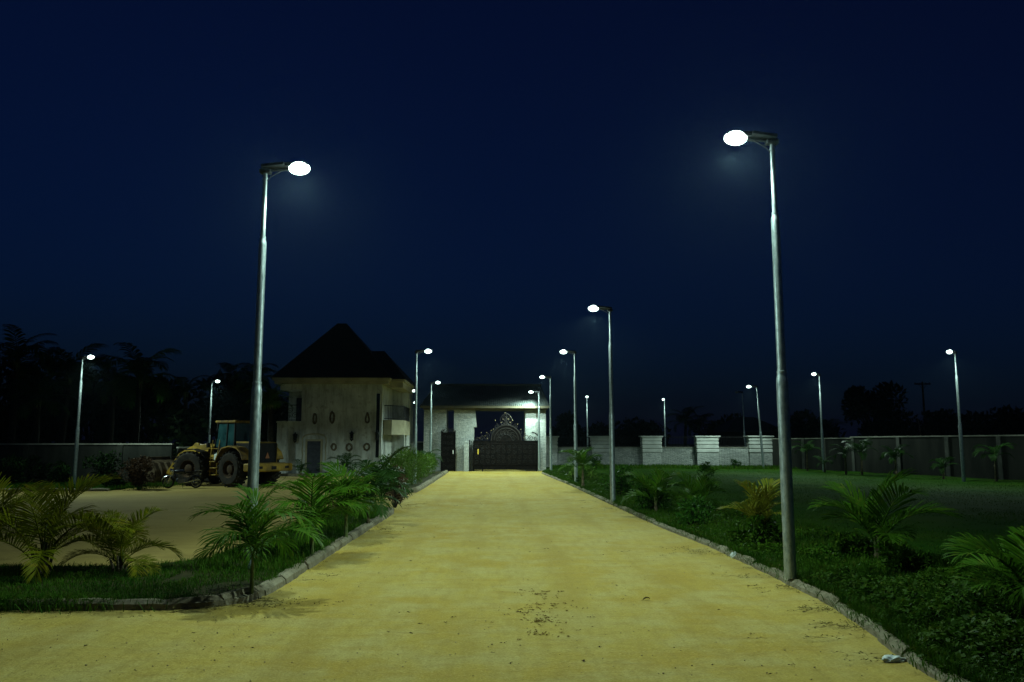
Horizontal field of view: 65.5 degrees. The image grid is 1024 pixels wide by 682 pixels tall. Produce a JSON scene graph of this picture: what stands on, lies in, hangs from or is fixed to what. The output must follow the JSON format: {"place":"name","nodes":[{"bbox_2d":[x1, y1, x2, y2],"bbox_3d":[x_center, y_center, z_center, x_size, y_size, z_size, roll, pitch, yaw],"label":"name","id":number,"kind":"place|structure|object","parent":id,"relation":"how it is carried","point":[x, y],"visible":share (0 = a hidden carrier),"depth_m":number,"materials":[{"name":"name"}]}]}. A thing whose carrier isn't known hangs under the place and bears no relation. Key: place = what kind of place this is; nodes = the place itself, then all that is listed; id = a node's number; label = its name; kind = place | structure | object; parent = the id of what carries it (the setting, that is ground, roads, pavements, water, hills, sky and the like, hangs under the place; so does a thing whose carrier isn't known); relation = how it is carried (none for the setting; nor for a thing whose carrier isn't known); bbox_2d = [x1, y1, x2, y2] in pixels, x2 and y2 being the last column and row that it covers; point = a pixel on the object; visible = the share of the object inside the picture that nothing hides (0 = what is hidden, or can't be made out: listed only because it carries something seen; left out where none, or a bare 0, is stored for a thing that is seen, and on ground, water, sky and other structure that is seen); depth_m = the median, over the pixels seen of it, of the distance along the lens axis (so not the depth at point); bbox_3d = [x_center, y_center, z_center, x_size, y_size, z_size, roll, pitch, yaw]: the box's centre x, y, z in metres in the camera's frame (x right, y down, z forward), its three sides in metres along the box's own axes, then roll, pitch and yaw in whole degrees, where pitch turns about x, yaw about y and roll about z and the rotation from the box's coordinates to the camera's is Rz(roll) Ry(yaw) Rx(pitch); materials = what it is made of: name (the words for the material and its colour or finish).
{"place":"outdoors","nodes":[
{"label":"outdoors","id":0,"kind":"place"},
{"bbox_2d":[0,505,393,599],"bbox_3d":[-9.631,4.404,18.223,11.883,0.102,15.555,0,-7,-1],"label":"grass","id":1,"kind":"structure","parent":0,"point":[135,589],"depth_m":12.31,"materials":[{"name":"green plant"}]},
{"bbox_2d":[0,472,59,539],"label":"palm","id":2,"kind":"object","parent":1,"relation":"on","point":[11,493],"visible":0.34,"depth_m":14.34,"materials":[{"name":"green plant"}]},
{"bbox_2d":[0,473,132,583],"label":"palm","id":3,"kind":"object","parent":1,"relation":"on","point":[39,562],"visible":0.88,"depth_m":12.85,"materials":[{"name":"green plant"}]},
{"bbox_2d":[0,590,184,614],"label":"grass","id":4,"kind":"structure","parent":1,"relation":"on","point":[69,596],"depth_m":10.52,"materials":[{"name":"green plant"}]},
{"bbox_2d":[54,506,184,578],"bbox_3d":[-6.470,3.369,13.186,1.961,1.170,2.049,-5,-9,32],"label":"palm","id":5,"kind":"object","parent":1,"relation":"on","point":[120,558],"visible":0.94,"depth_m":13.05,"materials":[{"name":"green plant"}]},
{"bbox_2d":[188,477,329,593],"bbox_3d":[-3.658,2.773,11.344,2.028,1.674,1.935,0,-7,-1],"label":"palm","id":6,"kind":"object","parent":1,"relation":"on","point":[252,527],"visible":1,"depth_m":11.26,"materials":[{"name":"green plant"}]},
{"bbox_2d":[244,161,309,568],"bbox_3d":[-4.075,0.330,13.871,0.895,7.161,0.340,0,-7,-1],"label":"street lamp","id":7,"kind":"object","parent":1,"relation":"on","point":[295,168],"visible":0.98,"depth_m":13.86,"materials":[{"name":"metal"}]},
{"bbox_2d":[258,469,364,554],"bbox_3d":[-3.819,3.234,14.897,2.175,1.660,2.200,0,-7,-1],"label":"palm","id":8,"kind":"object","parent":1,"relation":"on","point":[317,500],"visible":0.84,"depth_m":14.73,"materials":[{"name":"green plant"}]},
{"bbox_2d":[293,459,392,536],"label":"palm","id":9,"kind":"object","parent":1,"relation":"on","point":[354,496],"visible":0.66,"depth_m":17.68,"materials":[{"name":"green plant"}]},
{"bbox_2d":[333,475,407,522],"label":"palm","id":10,"kind":"object","parent":1,"relation":"on","point":[381,489],"visible":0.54,"depth_m":20.60,"materials":[{"name":"green plant"}]},
{"bbox_2d":[337,445,414,511],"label":"palm","id":11,"kind":"object","parent":1,"relation":"on","point":[383,470],"visible":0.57,"depth_m":23.31,"materials":[{"name":"green plant"}]},
{"bbox_2d":[0,476,416,602],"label":"yard","id":12,"kind":"structure","parent":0,"point":[173,525],"depth_m":24.45,"materials":[{"name":"beige sand"}]},
{"bbox_2d":[4,484,153,490],"bbox_3d":[-33.995,7.806,43.863,30.300,0.130,15.300,0,-7,-1],"label":"planting bed","id":13,"kind":"object","parent":12,"relation":"on","point":[93,487],"visible":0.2,"depth_m":38.03,"materials":[{"name":"green plant"}]},
{"bbox_2d":[0,453,40,484],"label":"bush","id":14,"kind":"object","parent":13,"relation":"on","point":[14,461],"visible":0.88,"depth_m":40.25,"materials":[{"name":"green plant"}]},
{"bbox_2d":[0,324,57,442],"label":"palm tree","id":15,"kind":"object","parent":13,"relation":"on","point":[17,355],"visible":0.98,"depth_m":49.09,"materials":[{"name":"green plant"}]},
{"bbox_2d":[33,460,70,483],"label":"bush","id":16,"kind":"object","parent":13,"relation":"on","point":[61,475],"visible":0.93,"depth_m":40.85,"materials":[{"name":"green plant"}]},
{"bbox_2d":[21,343,114,442],"bbox_3d":[-29.294,4.448,51.976,5.662,8.857,5.318,5,-9,-33],"label":"palm tree","id":17,"kind":"object","parent":13,"relation":"on","point":[70,371],"visible":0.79,"depth_m":52.09,"materials":[{"name":"green plant"}]},
{"bbox_2d":[72,355,93,484],"bbox_3d":[-21.401,3.938,39.741,0.895,6.499,0.337,-5,-9,32],"label":"street lamp","id":18,"kind":"object","parent":13,"relation":"on","point":[76,446],"visible":0.93,"depth_m":39.80,"materials":[{"name":"metal"}]},
{"bbox_2d":[0,480,183,488],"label":"grass","id":19,"kind":"structure","parent":13,"relation":"on","point":[150,485],"depth_m":38.28,"materials":[{"name":"green plant"}]},
{"bbox_2d":[82,450,124,484],"bbox_3d":[-20.710,6.440,40.543,1.914,1.838,1.855,0,-7,-1],"label":"bush","id":20,"kind":"object","parent":13,"relation":"on","point":[107,470],"visible":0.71,"depth_m":40.38,"materials":[{"name":"green plant"}]},
{"bbox_2d":[101,474,126,488],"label":"bush","id":21,"kind":"object","parent":13,"relation":"on","point":[117,481],"visible":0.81,"depth_m":37.95,"materials":[{"name":"green plant"}]},
{"bbox_2d":[84,342,183,442],"bbox_3d":[-24.245,4.358,51.433,5.640,8.889,6.617,6,-10,-40],"label":"palm tree","id":22,"kind":"object","parent":13,"relation":"on","point":[140,368],"visible":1,"depth_m":51.11,"materials":[{"name":"green plant"}]},
{"bbox_2d":[117,455,155,489],"bbox_3d":[-17.832,6.321,37.995,1.758,1.812,1.696,0,-7,-1],"label":"brushwood heap","id":23,"kind":"object","parent":12,"relation":"on","point":[139,468],"visible":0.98,"depth_m":37.78,"materials":[{"name":"brown plant"}]},
{"bbox_2d":[161,461,201,487],"bbox_3d":[-16.125,6.531,38.934,1.919,1.310,0.780,1,-7,-8],"label":"motorcycle","id":24,"kind":"object","parent":12,"relation":"on","point":[182,471],"visible":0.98,"depth_m":38.84,"materials":[{"name":"metal"}]},
{"bbox_2d":[144,420,291,486],"bbox_3d":[-15.549,5.874,41.778,8.545,3.365,3.172,-3,-8,20],"label":"wheel loader","id":25,"kind":"object","parent":12,"relation":"on","point":[223,459],"visible":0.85,"depth_m":40.96,"materials":[{"name":"metal"}]},
{"bbox_2d":[244,382,292,441],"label":"palm tree","id":26,"kind":"object","parent":12,"relation":"on","point":[271,393],"visible":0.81,"depth_m":52.26,"materials":[{"name":"green plant"}]},
{"bbox_2d":[326,452,361,478],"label":"palm","id":27,"kind":"object","parent":12,"relation":"on","point":[344,456],"visible":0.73,"depth_m":46.58,"materials":[{"name":"green plant"}]},
{"bbox_2d":[405,471,442,492],"bbox_3d":[-5.868,8.194,47.057,2.700,0.170,23.300,0,-7,-1],"label":"planting bed","id":28,"kind":"object","parent":12,"relation":"on","point":[425,479],"visible":0.18,"depth_m":45.44,"materials":[{"name":"green plant"}]},
{"bbox_2d":[384,465,408,507],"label":"bush","id":29,"kind":"object","parent":28,"relation":"on","point":[395,495],"visible":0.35,"depth_m":26.43,"materials":[{"name":"green plant"}]},
{"bbox_2d":[378,448,419,485],"bbox_3d":[-5.285,5.874,36.642,2.073,1.921,2.611,0,-7,-1],"label":"hedge shrub","id":30,"kind":"object","parent":28,"relation":"on","point":[398,461],"visible":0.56,"depth_m":36.71,"materials":[{"name":"green plant"}]},
{"bbox_2d":[389,445,428,485],"bbox_3d":[-4.989,6.191,39.645,2.318,2.182,2.241,5,-9,-37],"label":"hedge shrub","id":31,"kind":"object","parent":28,"relation":"on","point":[416,470],"visible":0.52,"depth_m":39.62,"materials":[{"name":"green plant"}]},
{"bbox_2d":[413,349,431,482],"bbox_3d":[-4.675,3.894,41.536,0.895,7.002,0.340,0,-7,-1],"label":"street lamp","id":32,"kind":"object","parent":28,"relation":"on","point":[415,407],"visible":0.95,"depth_m":41.53,"materials":[{"name":"metal"}]},
{"bbox_2d":[173,444,693,475],"bbox_3d":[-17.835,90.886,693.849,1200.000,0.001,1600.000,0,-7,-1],"label":"ground","id":33,"kind":"structure","parent":0,"point":[682,445],"depth_m":476.81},
{"bbox_2d":[0,356,99,442],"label":"tree","id":34,"kind":"object","parent":33,"relation":"on","point":[87,408],"visible":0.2,"depth_m":60.05,"materials":[{"name":"green plant"}]},
{"bbox_2d":[0,443,173,483],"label":"boundary wall","id":35,"kind":"structure","parent":33,"relation":"on","point":[52,453],"depth_m":42.83,"materials":[{"name":"grey concrete"}]},
{"bbox_2d":[28,367,146,442],"bbox_3d":[-32.755,6.000,62.391,8.550,8.711,8.162,0,-7,-1],"label":"tree","id":36,"kind":"object","parent":33,"relation":"on","point":[85,425],"visible":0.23,"depth_m":60.58,"materials":[{"name":"green plant"}]},
{"bbox_2d":[82,357,145,442],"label":"palm tree","id":37,"kind":"object","parent":33,"relation":"on","point":[111,422],"visible":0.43,"depth_m":55.04,"materials":[{"name":"green plant"}]},
{"bbox_2d":[91,373,208,455],"bbox_3d":[-27.471,6.163,60.603,7.833,7.976,7.453,0,-7,-1],"label":"tree","id":38,"kind":"object","parent":33,"relation":"on","point":[163,428],"visible":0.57,"depth_m":58.85,"materials":[{"name":"green plant"}]},
{"bbox_2d":[0,507,393,610],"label":"kerb","id":39,"kind":"structure","parent":33,"relation":"on","point":[266,587],"depth_m":10.95,"materials":[{"name":"concrete"}]},
{"bbox_2d":[177,369,276,446],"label":"tree","id":40,"kind":"object","parent":33,"relation":"on","point":[222,402],"visible":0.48,"depth_m":67.08,"materials":[{"name":"green plant"}]},
{"bbox_2d":[210,362,264,396],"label":"palm tree","id":41,"kind":"object","parent":33,"relation":"on","point":[225,365],"visible":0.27,"depth_m":72.87,"materials":[{"name":"green plant"}]},
{"bbox_2d":[228,362,277,392],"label":"palm tree","id":42,"kind":"object","parent":33,"relation":"on","point":[246,372],"visible":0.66,"depth_m":65.47,"materials":[{"name":"green plant"}]},
{"bbox_2d":[271,323,419,475],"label":"house","id":43,"kind":"structure","parent":33,"relation":"on","point":[350,390],"depth_m":54.63,"materials":[{"name":"paint"}]},
{"bbox_2d":[307,441,320,472],"bbox_3d":[-13.467,7.889,54.086,0.910,2.157,0.050,0,-7,-1],"label":"door","id":44,"kind":"structure","parent":43,"relation":"in","point":[313,447],"depth_m":54.08,"materials":[{"name":"metal"}]},
{"bbox_2d":[375,394,379,457],"bbox_3d":[-9.179,5.775,54.481,0.240,4.350,0.020,0,-7,-1],"label":"slit window","id":45,"kind":"structure","parent":43,"relation":"in","point":[378,395],"depth_m":54.52,"materials":[{"name":"black glass"}]},
{"bbox_2d":[384,470,447,492],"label":"kerb","id":46,"kind":"structure","parent":33,"relation":"on","point":[427,483],"depth_m":41.60,"materials":[{"name":"concrete"}]},
{"bbox_2d":[420,384,549,470],"bbox_3d":[-2.182,6.944,64.203,10.104,6.995,4.800,0,-7,-1],"label":"gatehouse","id":47,"kind":"object","parent":33,"relation":"on","point":[464,402],"visible":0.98,"depth_m":62.63,"materials":[{"name":"stone"}]},
{"bbox_2d":[441,428,455,470],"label":"pedestrian gate","id":48,"kind":"structure","parent":47,"relation":"attached to","point":[448,449],"depth_m":61.89,"materials":[{"name":"brown metal"}]},
{"bbox_2d":[473,413,537,470],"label":"sliding gate","id":49,"kind":"structure","parent":47,"relation":"attached to","point":[506,447],"depth_m":61.99,"materials":[{"name":"brown metal"}]},
{"bbox_2d":[546,409,589,446],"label":"tree","id":50,"kind":"object","parent":33,"relation":"on","point":[564,426],"visible":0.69,"depth_m":103.21,"materials":[{"name":"green plant"}]},
{"bbox_2d":[573,421,625,446],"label":"tree","id":51,"kind":"object","parent":33,"relation":"on","point":[599,430],"visible":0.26,"depth_m":110.24,"materials":[{"name":"green plant"}]},
{"bbox_2d":[614,416,670,446],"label":"tree","id":52,"kind":"object","parent":33,"relation":"on","point":[646,428],"visible":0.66,"depth_m":108.56,"materials":[{"name":"green plant"}]},
{"bbox_2d":[546,435,773,466],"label":"stone fence","id":53,"kind":"object","parent":33,"relation":"on","point":[652,450],"visible":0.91,"depth_m":67.58,"materials":[{"name":"light stone blocks"},{"name":"pale stone caps"}]},
{"bbox_2d":[663,406,707,446],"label":"palm tree","id":54,"kind":"object","parent":33,"relation":"on","point":[682,418],"visible":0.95,"depth_m":99.75,"materials":[{"name":"green plant"}]},
{"bbox_2d":[677,409,716,436],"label":"palm tree","id":55,"kind":"object","parent":33,"relation":"on","point":[699,420],"visible":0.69,"depth_m":103.68,"materials":[{"name":"green plant"}]},
{"bbox_2d":[693,413,742,435],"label":"tree","id":56,"kind":"object","parent":33,"relation":"on","point":[718,422],"visible":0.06,"depth_m":111.57,"materials":[{"name":"green plant"}]},
{"bbox_2d":[706,417,777,446],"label":"house","id":57,"kind":"structure","parent":33,"relation":"on","point":[733,427],"depth_m":104.65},
{"bbox_2d":[542,472,970,681],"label":"kerb","id":58,"kind":"structure","parent":33,"relation":"on","point":[876,633],"depth_m":11.09,"materials":[{"name":"concrete"}]},
{"bbox_2d":[588,305,614,500],"bbox_3d":[3.215,2.178,28.545,0.895,7.014,0.340,0,-7,-1],"label":"street lamp","id":59,"kind":"object","parent":58,"relation":"on","point":[593,308],"visible":0.99,"depth_m":28.45,"materials":[{"name":"metal"}]},
{"bbox_2d":[724,130,796,578],"bbox_3d":[3.938,0.089,12.695,0.895,7.161,0.340,0,-7,-1],"label":"street lamp","id":60,"kind":"object","parent":58,"relation":"on","point":[737,137],"visible":1,"depth_m":12.59,"materials":[{"name":"metal"}]},
{"bbox_2d":[790,409,846,437],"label":"tree","id":61,"kind":"object","parent":33,"relation":"on","point":[799,426],"visible":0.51,"depth_m":98.45,"materials":[{"name":"green plant"}]},
{"bbox_2d":[841,380,907,432],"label":"tree","id":62,"kind":"object","parent":33,"relation":"on","point":[860,404],"visible":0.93,"depth_m":94.45,"materials":[{"name":"green plant"}]},
{"bbox_2d":[886,408,948,435],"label":"tree","id":63,"kind":"object","parent":33,"relation":"on","point":[916,424],"visible":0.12,"depth_m":92.83,"materials":[{"name":"green plant"}]},
{"bbox_2d":[920,408,983,435],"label":"tree","id":64,"kind":"object","parent":33,"relation":"on","point":[946,418],"visible":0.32,"depth_m":85.52,"materials":[{"name":"green plant"}]},
{"bbox_2d":[961,404,1023,434],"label":"tree","id":65,"kind":"object","parent":33,"relation":"on","point":[990,427],"visible":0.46,"depth_m":82.55,"materials":[{"name":"green plant"}]},
{"bbox_2d":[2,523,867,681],"bbox_3d":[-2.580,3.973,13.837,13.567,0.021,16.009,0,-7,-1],"label":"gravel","id":66,"kind":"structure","parent":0,"point":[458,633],"depth_m":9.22,"materials":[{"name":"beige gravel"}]},
{"bbox_2d":[0,470,938,681],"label":"road","id":67,"kind":"structure","parent":0,"point":[330,639],"depth_m":9.95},
{"bbox_2d":[1,503,427,619],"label":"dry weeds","id":68,"kind":"object","parent":67,"relation":"on","point":[231,601],"visible":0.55,"depth_m":10.69,"materials":[{"name":"plant"}]},
{"bbox_2d":[498,588,592,639],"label":"leaf litter","id":69,"kind":"object","parent":67,"relation":"on","point":[543,614],"visible":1,"depth_m":10.19,"materials":[{"name":"brown plant"}]},
{"bbox_2d":[581,496,914,661],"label":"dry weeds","id":70,"kind":"object","parent":67,"relation":"on","point":[843,626],"visible":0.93,"depth_m":10.32,"materials":[{"name":"brown plant"}]},
{"bbox_2d":[0,0,1023,443],"label":"sky","id":71,"kind":"structure","parent":0,"point":[483,175],"materials":[{"name":"blue"}]},
{"bbox_2d":[540,375,551,469],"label":"street lamp","id":72,"kind":"object","parent":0,"point":[550,378],"visible":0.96,"depth_m":58.13,"materials":[{"name":"metal"}]},
{"bbox_2d":[549,463,798,468],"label":"grass","id":73,"kind":"structure","parent":0,"point":[682,466],"depth_m":63.66,"materials":[{"name":"green plant"}]},
{"bbox_2d":[542,467,1023,681],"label":"lawn","id":74,"kind":"structure","parent":0,"point":[941,523],"depth_m":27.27,"materials":[{"name":"green plant"}]},
{"bbox_2d":[560,350,577,481],"bbox_3d":[2.997,3.920,42.032,0.895,6.975,0.340,0,-7,-1],"label":"street lamp","id":75,"kind":"object","parent":74,"relation":"on","point":[575,417],"visible":0.96,"depth_m":42.02,"materials":[{"name":"metal"}]},
{"bbox_2d":[558,447,602,485],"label":"palm","id":76,"kind":"object","parent":74,"relation":"on","point":[580,460],"visible":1,"depth_m":37.15,"materials":[{"name":"green plant"}]},
{"bbox_2d":[567,466,596,480],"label":"bush","id":77,"kind":"object","parent":74,"relation":"on","point":[589,472],"visible":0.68,"depth_m":43.05,"materials":[{"name":"green plant"}]},
{"bbox_2d":[546,467,642,495],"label":"weeds","id":78,"kind":"object","parent":74,"relation":"on","point":[579,479],"visible":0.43,"depth_m":41.00,"materials":[{"name":"green plant"}]},
{"bbox_2d":[600,464,634,495],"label":"bush","id":79,"kind":"object","parent":74,"relation":"on","point":[621,481],"visible":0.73,"depth_m":30.66,"materials":[{"name":"green plant"}]},
{"bbox_2d":[630,471,672,509],"bbox_3d":[4.326,4.665,24.670,1.350,1.383,1.227,0,-7,-1],"label":"bush","id":80,"kind":"object","parent":74,"relation":"on","point":[649,502],"visible":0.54,"depth_m":24.51,"materials":[{"name":"green plant"}]},
{"bbox_2d":[620,467,685,510],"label":"palm","id":81,"kind":"object","parent":74,"relation":"on","point":[655,490],"visible":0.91,"depth_m":23.89,"materials":[{"name":"green plant"}]},
{"bbox_2d":[661,466,728,511],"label":"palm","id":82,"kind":"object","parent":74,"relation":"on","point":[707,483],"visible":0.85,"depth_m":22.64,"materials":[{"name":"green plant"}]},
{"bbox_2d":[675,495,714,525],"bbox_3d":[4.568,4.256,19.843,1.061,0.856,0.969,0,-7,-1],"label":"bush","id":83,"kind":"object","parent":74,"relation":"on","point":[692,508],"visible":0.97,"depth_m":19.82,"materials":[{"name":"green plant"}]},
{"bbox_2d":[726,512,782,545],"bbox_3d":[4.962,3.854,16.190,0.942,0.791,1.098,3,-8,-23],"label":"bush","id":84,"kind":"object","parent":74,"relation":"on","point":[764,529],"visible":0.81,"depth_m":15.91,"materials":[{"name":"green plant"}]},
{"bbox_2d":[746,385,764,468],"bbox_3d":[19.186,6.755,62.746,0.882,6.578,0.398,-2,-7,-2],"label":"street lamp","id":85,"kind":"object","parent":74,"relation":"on","point":[760,433],"visible":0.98,"depth_m":62.61,"materials":[{"name":"metal"}]},
{"bbox_2d":[718,478,793,542],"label":"palm","id":86,"kind":"object","parent":74,"relation":"on","point":[759,504],"visible":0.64,"depth_m":16.12,"materials":[{"name":"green plant"}]},
{"bbox_2d":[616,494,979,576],"bbox_3d":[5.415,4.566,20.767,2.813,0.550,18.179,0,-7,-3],"label":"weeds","id":87,"kind":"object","parent":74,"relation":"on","point":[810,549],"visible":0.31,"depth_m":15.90,"materials":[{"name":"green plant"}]},
{"bbox_2d":[772,438,851,470],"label":"boundary wall","id":88,"kind":"structure","parent":74,"relation":"on","point":[799,459],"depth_m":60.18,"materials":[{"name":"grey concrete"}]},
{"bbox_2d":[812,372,824,471],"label":"street lamp","id":89,"kind":"object","parent":74,"relation":"on","point":[822,435],"visible":0.96,"depth_m":56.44,"materials":[{"name":"metal"}]},
{"bbox_2d":[826,530,873,558],"bbox_3d":[6.171,3.676,14.343,0.906,0.619,0.871,7,-10,-42],"label":"bush","id":90,"kind":"object","parent":74,"relation":"on","point":[849,542],"visible":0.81,"depth_m":14.22,"materials":[{"name":"green plant"}]},
{"bbox_2d":[842,438,877,474],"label":"palm","id":91,"kind":"object","parent":74,"relation":"on","point":[860,447],"visible":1,"depth_m":49.89,"materials":[{"name":"green plant"}]},
{"bbox_2d":[808,468,963,558],"bbox_3d":[6.324,3.057,13.863,2.203,1.709,2.476,4,-8,-26],"label":"palm","id":92,"kind":"object","parent":74,"relation":"on","point":[870,516],"visible":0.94,"depth_m":13.81,"materials":[{"name":"green plant"}]},
{"bbox_2d":[878,444,913,474],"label":"palm","id":93,"kind":"object","parent":74,"relation":"on","point":[896,452],"visible":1,"depth_m":47.46,"materials":[{"name":"green plant"}]},
{"bbox_2d":[872,539,935,575],"bbox_3d":[6.102,3.418,12.445,0.831,0.661,0.934,0,-7,-1],"label":"bush","id":94,"kind":"object","parent":74,"relation":"on","point":[903,555],"visible":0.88,"depth_m":12.31,"materials":[{"name":"green plant"}]},
{"bbox_2d":[803,562,1023,681],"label":"weeds","id":95,"kind":"object","parent":74,"relation":"on","point":[991,624],"visible":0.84,"depth_m":8.97,"materials":[{"name":"green plant"}]},
{"bbox_2d":[850,435,1023,479],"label":"boundary wall","id":96,"kind":"structure","parent":74,"relation":"on","point":[922,450],"depth_m":48.34,"materials":[{"name":"grey concrete"}]},
{"bbox_2d":[929,456,956,478],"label":"palm","id":97,"kind":"object","parent":74,"relation":"on","point":[942,464],"visible":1,"depth_m":44.50,"materials":[{"name":"green plant"}]},
{"bbox_2d":[946,350,965,481],"bbox_3d":[23.680,3.953,42.466,0.895,7.001,0.337,7,-10,-43],"label":"street lamp","id":98,"kind":"object","parent":74,"relation":"on","point":[954,353],"visible":1,"depth_m":42.54,"materials":[{"name":"metal"}]},
{"bbox_2d":[940,526,1023,614],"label":"palm","id":99,"kind":"object","parent":74,"relation":"on","point":[1012,562],"visible":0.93,"depth_m":9.48,"materials":[{"name":"green plant"}]},
{"bbox_2d":[971,442,1014,481],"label":"palm","id":100,"kind":"object","parent":74,"relation":"on","point":[994,451],"visible":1,"depth_m":41.89,"materials":[{"name":"green plant"}]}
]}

